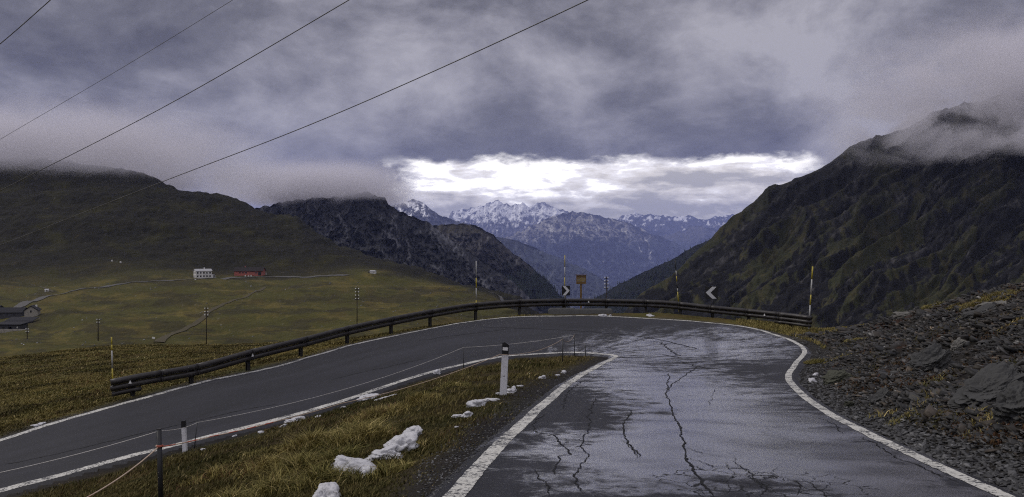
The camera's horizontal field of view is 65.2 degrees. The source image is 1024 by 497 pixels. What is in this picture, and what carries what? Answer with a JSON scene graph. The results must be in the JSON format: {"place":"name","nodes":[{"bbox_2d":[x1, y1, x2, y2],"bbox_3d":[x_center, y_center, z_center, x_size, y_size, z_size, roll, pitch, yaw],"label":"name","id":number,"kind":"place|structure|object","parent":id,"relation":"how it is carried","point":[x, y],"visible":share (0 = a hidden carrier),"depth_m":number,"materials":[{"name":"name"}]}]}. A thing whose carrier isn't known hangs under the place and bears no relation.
{"place":"outdoors","nodes":[
{"label":"outdoors","id":0,"kind":"place"},
{"bbox_2d":[14,274,347,306],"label":"hillside road","id":1,"kind":"structure","parent":0,"point":[22,303],"depth_m":579.51,"materials":[{"name":"grey asphalt"}]},
{"bbox_2d":[154,287,265,341],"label":"dirt track","id":2,"kind":"structure","parent":0,"point":[194,323],"depth_m":224.73,"materials":[{"name":"brown soil"}]},
{"bbox_2d":[0,314,532,436],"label":"meadow grass","id":3,"kind":"structure","parent":0,"point":[59,398],"depth_m":33.86,"materials":[{"name":"green plant"}]},
{"bbox_2d":[177,381,473,496],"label":"long grass","id":4,"kind":"structure","parent":0,"point":[299,463],"depth_m":11.24,"materials":[{"name":"green plant"}]},
{"bbox_2d":[255,192,543,313],"bbox_3d":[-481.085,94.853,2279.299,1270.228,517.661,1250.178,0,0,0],"label":"mountain","id":5,"kind":"structure","parent":0,"point":[368,224],"depth_m":2204.84,"materials":[{"name":"grey stone"}]},
{"bbox_2d":[392,199,469,225],"bbox_3d":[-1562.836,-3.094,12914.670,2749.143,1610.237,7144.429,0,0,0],"label":"mountain","id":6,"kind":"structure","parent":0,"point":[420,210],"depth_m":12838.66,"materials":[{"name":"white snow"}]},
{"bbox_2d":[433,223,570,312],"bbox_3d":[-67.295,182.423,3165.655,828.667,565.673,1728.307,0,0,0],"label":"mountain","id":7,"kind":"structure","parent":0,"point":[493,251],"depth_m":3096.95,"materials":[{"name":"grey stone"}]},
{"bbox_2d":[507,268,568,306],"bbox_3d":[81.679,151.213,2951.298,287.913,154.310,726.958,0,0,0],"label":"distant forest","id":8,"kind":"object","parent":7,"relation":"on","point":[536,290],"visible":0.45,"depth_m":3013.64,"materials":[{"name":"green plant"}]},
{"bbox_2d":[448,200,568,237],"bbox_3d":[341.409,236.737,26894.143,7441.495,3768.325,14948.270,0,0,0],"label":"mountain","id":9,"kind":"structure","parent":0,"point":[497,218],"depth_m":26175.06,"materials":[{"name":"white snow"}]},
{"bbox_2d":[0,316,1020,496],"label":"road","id":10,"kind":"structure","parent":0,"point":[758,415],"depth_m":16.83,"materials":[{"name":"grey asphalt"}]},
{"bbox_2d":[2,404,273,464],"bbox_3d":[-9.087,4.631,20.166,6.430,0.716,0.345,0,0,-36],"label":"road crack","id":11,"kind":"object","parent":10,"relation":"on","point":[127,436],"visible":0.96,"depth_m":19.63,"materials":[{"name":"black asphalt"}]},
{"bbox_2d":[0,352,617,496],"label":"road marking","id":12,"kind":"object","parent":10,"relation":"on","point":[464,484],"visible":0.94,"depth_m":15.67,"materials":[{"name":"paint"}]},
{"bbox_2d":[432,369,440,373],"bbox_3d":[-2.288,3.748,24.286,0.255,0.156,0.217,0,0,44],"label":"snow patch","id":13,"kind":"object","parent":10,"relation":"on","point":[436,371],"visible":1,"depth_m":24.25,"materials":[{"name":"white snow"}]},
{"bbox_2d":[0,315,1014,496],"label":"road marking","id":14,"kind":"object","parent":10,"relation":"on","point":[913,454],"visible":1,"depth_m":13.93,"materials":[{"name":"paint"}]},
{"bbox_2d":[535,470,549,495],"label":"road crack","id":15,"kind":"object","parent":10,"relation":"on","point":[545,483],"visible":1,"depth_m":7.46,"materials":[{"name":"black asphalt"}]},
{"bbox_2d":[532,415,571,473],"bbox_3d":[0.472,2.402,10.202,0.315,0.380,4.764,0,0,-2],"label":"road crack","id":16,"kind":"object","parent":10,"relation":"on","point":[559,443],"visible":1,"depth_m":9.49,"materials":[{"name":"black asphalt"}]},
{"bbox_2d":[573,398,596,489],"bbox_3d":[1.043,2.456,10.949,0.142,0.618,7.894,0,0,7],"label":"road crack","id":17,"kind":"object","parent":10,"relation":"on","point":[583,449],"visible":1,"depth_m":9.02,"materials":[{"name":"black asphalt"}]},
{"bbox_2d":[490,327,693,347],"bbox_3d":[3.052,3.381,31.400,1.728,0.086,11.160,0,0,-43],"label":"road crack","id":18,"kind":"object","parent":10,"relation":"on","point":[610,333],"visible":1,"depth_m":30.86,"materials":[{"name":"black asphalt"}]},
{"bbox_2d":[622,409,640,455],"bbox_3d":[1.609,2.471,11.011,0.190,0.341,4.374,0,0,7],"label":"road crack","id":19,"kind":"object","parent":10,"relation":"on","point":[625,435],"visible":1,"depth_m":10.39,"materials":[{"name":"black asphalt"}]},
{"bbox_2d":[665,373,712,493],"bbox_3d":[2.702,2.600,13.311,0.224,0.918,12.963,0,0,9],"label":"road crack","id":20,"kind":"object","parent":10,"relation":"on","point":[693,468],"visible":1,"depth_m":9.42,"materials":[{"name":"black asphalt"}]},
{"bbox_2d":[692,449,772,492],"bbox_3d":[2.330,2.254,8.305,0.331,0.186,2.429,0,0,-7],"label":"road crack","id":21,"kind":"object","parent":10,"relation":"on","point":[742,467],"visible":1,"depth_m":8.02,"materials":[{"name":"black asphalt"}]},
{"bbox_2d":[862,437,957,481],"bbox_3d":[4.288,2.311,8.927,0.159,0.216,2.750,0,0,6],"label":"road crack","id":22,"kind":"object","parent":10,"relation":"on","point":[909,461],"visible":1,"depth_m":8.46,"materials":[{"name":"black asphalt"}]},
{"bbox_2d":[0,92,1023,496],"bbox_3d":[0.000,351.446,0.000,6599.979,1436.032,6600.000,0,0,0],"label":"ground","id":23,"kind":"structure","parent":0,"point":[928,210],"depth_m":837.89,"materials":[{"name":"green plant"}]},
{"bbox_2d":[0,329,25,332],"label":"field wall","id":24,"kind":"structure","parent":23,"relation":"on","point":[5,330],"depth_m":282.83,"materials":[{"name":"stone"}]},
{"bbox_2d":[0,307,26,318],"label":"slate roofed barn","id":25,"kind":"structure","parent":23,"relation":"on","point":[7,312],"depth_m":340.45,"materials":[{"name":"stone"}]},
{"bbox_2d":[0,321,28,328],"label":"ruined stable","id":26,"kind":"structure","parent":23,"relation":"on","point":[12,325],"depth_m":288.61,"materials":[{"name":"stone"}]},
{"bbox_2d":[5,317,38,322],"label":"lean to roof","id":27,"kind":"object","parent":23,"relation":"on","point":[21,319],"visible":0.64,"depth_m":314.69,"materials":[{"name":"stone"}]},
{"bbox_2d":[0,0,50,43],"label":"power cable","id":28,"kind":"object","parent":23,"relation":"on","point":[25,22],"visible":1,"depth_m":37.95,"materials":[{"name":"black metal"}]},
{"bbox_2d":[23,305,41,316],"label":"stone farmhouse","id":29,"kind":"object","parent":23,"relation":"on","point":[32,311],"visible":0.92,"depth_m":331.87,"materials":[{"name":"stone"}]},
{"bbox_2d":[30,422,45,426],"bbox_3d":[-12.877,4.798,21.779,0.311,0.104,0.374,0,0,45],"label":"snow patch","id":30,"kind":"object","parent":23,"relation":"on","point":[38,424],"visible":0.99,"depth_m":21.72,"materials":[{"name":"white snow"}]},
{"bbox_2d":[111,336,113,391],"bbox_3d":[-12.787,3.915,25.600,0.098,2.222,0.042,0,0,0],"label":"snow pole","id":31,"kind":"object","parent":23,"relation":"on","point":[112,357],"visible":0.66,"depth_m":25.58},
{"bbox_2d":[1,0,231,138],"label":"power cable","id":32,"kind":"object","parent":23,"relation":"on","point":[122,67],"visible":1,"depth_m":45.41,"materials":[{"name":"black metal"}]},
{"bbox_2d":[156,428,163,496],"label":"fence stake","id":33,"kind":"object","parent":23,"relation":"on","point":[160,445],"visible":1,"depth_m":10.88,"materials":[{"name":"brown wood"}]},
{"bbox_2d":[87,421,277,496],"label":"rope","id":34,"kind":"object","parent":33,"relation":"attached to","point":[172,445],"visible":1,"depth_m":11.04,"materials":[{"name":"red fabric"}]},
{"bbox_2d":[0,335,572,472],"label":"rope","id":35,"kind":"object","parent":33,"relation":"attached to","point":[235,415],"visible":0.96,"depth_m":18.46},
{"bbox_2d":[0,0,348,190],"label":"power cable","id":36,"kind":"object","parent":23,"relation":"on","point":[182,96],"visible":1,"depth_m":42.26,"materials":[{"name":"black metal"}]},
{"bbox_2d":[181,420,187,451],"bbox_3d":[-7.426,4.372,18.143,0.103,0.952,0.072,-2,2,4],"label":"delineator post","id":37,"kind":"object","parent":23,"relation":"on","point":[184,436],"visible":0.69,"depth_m":18.11,"materials":[{"name":"white plastic"}]},
{"bbox_2d":[193,267,214,277],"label":"white house","id":38,"kind":"structure","parent":23,"relation":"on","point":[203,273],"depth_m":649.83,"materials":[{"name":"white paint"}]},
{"bbox_2d":[204,307,207,343],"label":"telegraph pole","id":39,"kind":"object","parent":23,"relation":"on","point":[206,309],"visible":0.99,"depth_m":149.94,"materials":[{"name":"brown wood"}]},
{"bbox_2d":[233,266,265,275],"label":"red building","id":40,"kind":"structure","parent":23,"relation":"on","point":[247,271],"depth_m":758.80,"materials":[{"name":"red wood"}]},
{"bbox_2d":[11,279,500,345],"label":"meadow stones","id":41,"kind":"object","parent":23,"relation":"on","point":[220,313],"visible":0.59,"depth_m":286.95,"materials":[{"name":"stone"}]},
{"bbox_2d":[281,416,305,426],"bbox_3d":[-5.464,4.242,19.478,0.571,0.299,1.699,0,0,0],"label":"snow patch","id":42,"kind":"object","parent":23,"relation":"on","point":[292,419],"visible":0.58,"depth_m":20.10,"materials":[{"name":"white snow"}]},
{"bbox_2d":[1,0,587,244],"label":"power cable","id":43,"kind":"object","parent":23,"relation":"on","point":[333,114],"visible":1,"depth_m":33.80,"materials":[{"name":"black metal"}]},
{"bbox_2d":[7,355,596,496],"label":"island grass","id":44,"kind":"structure","parent":23,"relation":"on","point":[139,485],"depth_m":14.52,"materials":[{"name":"green plant"}]},
{"bbox_2d":[312,482,339,496],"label":"snow lump","id":45,"kind":"object","parent":23,"relation":"on","point":[328,489],"visible":1,"depth_m":8.11,"materials":[{"name":"white snow"}]},
{"bbox_2d":[330,455,375,477],"bbox_3d":[-1.886,2.717,10.002,0.609,0.353,1.543,0,0,-35],"label":"snow patch","id":46,"kind":"object","parent":23,"relation":"on","point":[341,460],"visible":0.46,"depth_m":9.98,"materials":[{"name":"white snow"}]},
{"bbox_2d":[355,288,358,328],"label":"telegraph pole","id":47,"kind":"object","parent":23,"relation":"on","point":[357,299],"visible":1,"depth_m":149.98,"materials":[{"name":"wood"}]},
{"bbox_2d":[357,393,393,401],"bbox_3d":[-3.616,3.926,21.032,0.758,0.578,2.605,0,0,-20],"label":"snow patch","id":48,"kind":"object","parent":23,"relation":"on","point":[366,395],"visible":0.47,"depth_m":22.00,"materials":[{"name":"white snow"}]},
{"bbox_2d":[365,425,422,460],"bbox_3d":[-1.475,2.687,11.152,0.688,0.396,1.442,0,0,20],"label":"snow patch","id":49,"kind":"object","parent":23,"relation":"on","point":[407,438],"visible":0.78,"depth_m":10.76,"materials":[{"name":"white snow"}]},
{"bbox_2d":[110,299,812,396],"bbox_3d":[-1.283,3.689,34.415,28.290,2.280,9.466,0,0,-25],"label":"guardrail","id":50,"kind":"object","parent":23,"relation":"on","point":[131,383],"visible":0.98,"depth_m":34.85,"materials":[{"name":"metal"}]},
{"bbox_2d":[461,411,472,417],"bbox_3d":[-0.734,2.723,13.080,0.205,0.129,0.152,0,0,0],"label":"snow lump","id":51,"kind":"object","parent":23,"relation":"on","point":[467,413],"visible":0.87,"depth_m":13.04,"materials":[{"name":"white snow"}]},
{"bbox_2d":[466,399,485,407],"bbox_3d":[-0.638,2.764,14.279,0.369,0.152,0.246,0,0,0],"label":"snow lump","id":52,"kind":"object","parent":23,"relation":"on","point":[476,402],"visible":0.81,"depth_m":14.20,"materials":[{"name":"white snow"}]},
{"bbox_2d":[476,261,476,301],"bbox_3d":[-1.769,2.247,39.600,0.046,3.294,0.048,0,0,0],"label":"snow pole","id":53,"kind":"object","parent":23,"relation":"on","point":[476,281],"visible":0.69,"depth_m":39.58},
{"bbox_2d":[482,398,499,401],"bbox_3d":[-0.400,2.773,14.698,0.374,0.055,0.204,0,0,0],"label":"snow lump","id":54,"kind":"object","parent":23,"relation":"on","point":[489,399],"visible":0.98,"depth_m":14.66,"materials":[{"name":"white snow"}]},
{"bbox_2d":[500,342,508,394],"bbox_3d":[-0.150,2.430,15.383,0.138,1.275,0.077,3,2,4],"label":"delineator post","id":55,"kind":"object","parent":23,"relation":"on","point":[504,371],"visible":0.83,"depth_m":15.35,"materials":[{"name":"plastic"}]},
{"bbox_2d":[278,336,573,420],"bbox_3d":[0.143,2.414,18.481,2.122,0.788,14.165,0,0,23],"label":"barrier tape","id":56,"kind":"object","parent":55,"relation":"attached to","point":[416,384],"visible":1,"depth_m":14.07,"materials":[{"name":"red plastic"}]},
{"bbox_2d":[416,359,606,496],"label":"grit","id":57,"kind":"object","parent":23,"relation":"on","point":[458,471],"visible":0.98,"depth_m":9.50,"materials":[{"name":"gravel"}]},
{"bbox_2d":[507,385,516,392],"bbox_3d":[-0.033,2.853,16.335,0.270,0.172,1.196,0,0,0],"label":"snow patch","id":58,"kind":"object","parent":23,"relation":"on","point":[512,390],"visible":0.71,"depth_m":15.80,"materials":[{"name":"white snow"}]},
{"bbox_2d":[564,255,564,298],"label":"snow pole","id":59,"kind":"object","parent":23,"relation":"on","point":[564,272],"visible":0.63,"depth_m":41.59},
{"bbox_2d":[562,286,569,307],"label":"chevron sign","id":60,"kind":"object","parent":23,"relation":"on","point":[565,291],"visible":0.93,"depth_m":40.59,"materials":[{"name":"black metal"}]},
{"bbox_2d":[548,308,612,313],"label":"concrete block","id":61,"kind":"structure","parent":23,"relation":"on","point":[575,311],"depth_m":39.88,"materials":[{"name":"grey concrete"}]},
{"bbox_2d":[576,275,585,308],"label":"wooden sign","id":62,"kind":"object","parent":23,"relation":"on","point":[580,279],"visible":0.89,"depth_m":42.96,"materials":[{"name":"brown wood"}]},
{"bbox_2d":[604,276,607,298],"bbox_3d":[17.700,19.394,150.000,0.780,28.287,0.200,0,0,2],"label":"telegraph pole","id":63,"kind":"object","parent":23,"relation":"on","point":[606,281],"visible":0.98,"depth_m":149.93,"materials":[{"name":"grey wood"}]},
{"bbox_2d":[675,259,678,301],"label":"snow pole","id":64,"kind":"object","parent":23,"relation":"on","point":[676,280],"visible":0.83,"depth_m":40.88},
{"bbox_2d":[705,286,717,317],"bbox_3d":[9.802,2.826,39.325,0.601,1.934,0.086,0,0,8],"label":"chevron sign","id":65,"kind":"object","parent":23,"relation":"on","point":[711,292],"visible":0.92,"depth_m":39.29,"materials":[{"name":"black metal"}]},
{"bbox_2d":[736,318,863,348],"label":"verge grass","id":66,"kind":"structure","parent":23,"relation":"on","point":[764,324],"depth_m":36.07,"materials":[{"name":"green plant"}]},
{"bbox_2d":[808,266,812,328],"bbox_3d":[13.652,2.432,36.600,0.266,3.270,0.060,0,0,0],"label":"snow pole","id":67,"kind":"object","parent":23,"relation":"on","point":[811,291],"visible":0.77,"depth_m":36.58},
{"bbox_2d":[808,373,817,381],"bbox_3d":[7.128,3.058,18.916,0.218,0.268,2.006,0,0,21],"label":"snow patch","id":68,"kind":"object","parent":23,"relation":"on","point":[812,379],"visible":0.68,"depth_m":18.09,"materials":[{"name":"white snow"}]},
{"bbox_2d":[821,369,850,384],"bbox_3d":[7.041,2.845,17.395,0.682,0.337,0.434,-23,13,-11],"label":"boulder","id":69,"kind":"object","parent":23,"relation":"on","point":[830,377],"visible":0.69,"depth_m":17.28,"materials":[{"name":"grey stone"}]},
{"bbox_2d":[844,401,854,406],"bbox_3d":[5.859,2.734,13.896,0.160,0.182,0.250,11,-4,45],"label":"boulder","id":70,"kind":"object","parent":23,"relation":"on","point":[849,403],"visible":0.63,"depth_m":13.85,"materials":[{"name":"grey stone"}]},
{"bbox_2d":[870,387,893,404],"bbox_3d":[6.208,2.534,13.401,0.305,0.439,0.231,47,-13,-20],"label":"boulder","id":71,"kind":"object","parent":23,"relation":"on","point":[881,392],"visible":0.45,"depth_m":13.36,"materials":[{"name":"grey stone"}]},
{"bbox_2d":[893,311,914,319],"bbox_3d":[13.623,2.303,27.495,1.044,0.247,0.631,-6,9,-6],"label":"boulder","id":72,"kind":"object","parent":23,"relation":"on","point":[900,314],"visible":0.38,"depth_m":27.45,"materials":[{"name":"grey stone"}]},
{"bbox_2d":[792,280,1023,464],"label":"slate debris","id":73,"kind":"object","parent":23,"relation":"on","point":[949,335],"visible":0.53,"depth_m":17.29,"materials":[{"name":"grey stone"}]},
{"bbox_2d":[797,283,1023,447],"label":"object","id":74,"kind":"object","parent":23,"relation":"on","point":[961,414],"visible":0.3,"depth_m":14.35,"materials":[{"name":"grey stone"}]},
{"bbox_2d":[803,289,1023,437],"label":"bank grass","id":75,"kind":"structure","parent":23,"relation":"on","point":[969,304],"depth_m":22.00,"materials":[{"name":"plant"}]},
{"bbox_2d":[805,284,1023,453],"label":"slate slabs","id":76,"kind":"structure","parent":23,"relation":"on","point":[930,410],"depth_m":15.35,"materials":[{"name":"grey stone"}]},
{"bbox_2d":[907,343,956,371],"bbox_3d":[8.082,2.235,15.504,0.995,0.593,0.636,-31,19,-20],"label":"boulder","id":77,"kind":"object","parent":23,"relation":"on","point":[931,357],"visible":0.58,"depth_m":15.37,"materials":[{"name":"grey stone"}]},
{"bbox_2d":[950,337,966,351],"bbox_3d":[9.479,2.085,17.004,0.409,0.310,0.254,-29,14,-10],"label":"boulder","id":78,"kind":"object","parent":23,"relation":"on","point":[957,343],"visible":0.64,"depth_m":16.92,"materials":[{"name":"grey stone"}]},
{"bbox_2d":[961,303,997,319],"bbox_3d":[11.444,1.599,19.495,1.001,0.279,0.522,-20,12,-11],"label":"boulder","id":79,"kind":"object","parent":23,"relation":"on","point":[980,309],"visible":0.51,"depth_m":19.47,"materials":[{"name":"grey stone"}]},
{"bbox_2d":[947,361,1023,408],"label":"boulder","id":80,"kind":"object","parent":23,"relation":"on","point":[986,383],"visible":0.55,"depth_m":11.13,"materials":[{"name":"grey stone"}]},
{"bbox_2d":[976,300,1006,306],"bbox_3d":[12.684,1.534,21.000,0.870,0.235,0.519,-9,9,-6],"label":"boulder","id":81,"kind":"object","parent":23,"relation":"on","point":[997,302],"visible":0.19,"depth_m":21.06,"materials":[{"name":"grey stone"}]},
{"bbox_2d":[992,380,1023,422],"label":"boulder","id":82,"kind":"object","parent":23,"relation":"on","point":[1008,406],"visible":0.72,"depth_m":9.31,"materials":[{"name":"grey stone"}]},
{"bbox_2d":[0,0,1023,219],"label":"sky","id":83,"kind":"structure","parent":0,"point":[614,109],"materials":[{"name":"grey"}]},
{"bbox_2d":[496,237,611,308],"bbox_3d":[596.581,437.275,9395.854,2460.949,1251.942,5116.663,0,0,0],"label":"mountain","id":84,"kind":"structure","parent":0,"point":[550,267],"depth_m":9036.62,"materials":[{"name":"blue stone"}]},
{"bbox_2d":[505,211,689,286],"bbox_3d":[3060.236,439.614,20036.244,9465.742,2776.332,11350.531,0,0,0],"label":"mountain","id":85,"kind":"structure","parent":0,"point":[614,251],"depth_m":18655.31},
{"bbox_2d":[583,240,708,312],"bbox_3d":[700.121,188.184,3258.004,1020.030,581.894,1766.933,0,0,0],"label":"mountain","id":86,"kind":"structure","parent":0,"point":[649,274],"depth_m":3201.75,"materials":[{"name":"green plant"}]},
{"bbox_2d":[582,239,707,312],"bbox_3d":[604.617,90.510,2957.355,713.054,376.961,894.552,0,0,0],"label":"distant forest","id":87,"kind":"object","parent":86,"relation":"on","point":[630,288],"visible":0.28,"depth_m":3140.47,"materials":[{"name":"green plant"}]},
{"bbox_2d":[617,212,733,235],"bbox_3d":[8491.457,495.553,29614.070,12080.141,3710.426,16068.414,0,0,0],"label":"mountain","id":88,"kind":"structure","parent":0,"point":[661,225],"depth_m":29464.84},
{"bbox_2d":[661,226,718,247],"bbox_3d":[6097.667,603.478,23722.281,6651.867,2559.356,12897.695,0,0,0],"label":"mountain","id":89,"kind":"structure","parent":0,"point":[693,236],"depth_m":23390.53,"materials":[{"name":"blue stone"}]},
{"bbox_2d":[790,326,1023,496],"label":"gravel","id":90,"kind":"structure","parent":0,"point":[1013,481],"depth_m":10.00,"materials":[{"name":"grey gravel"}]}
]}

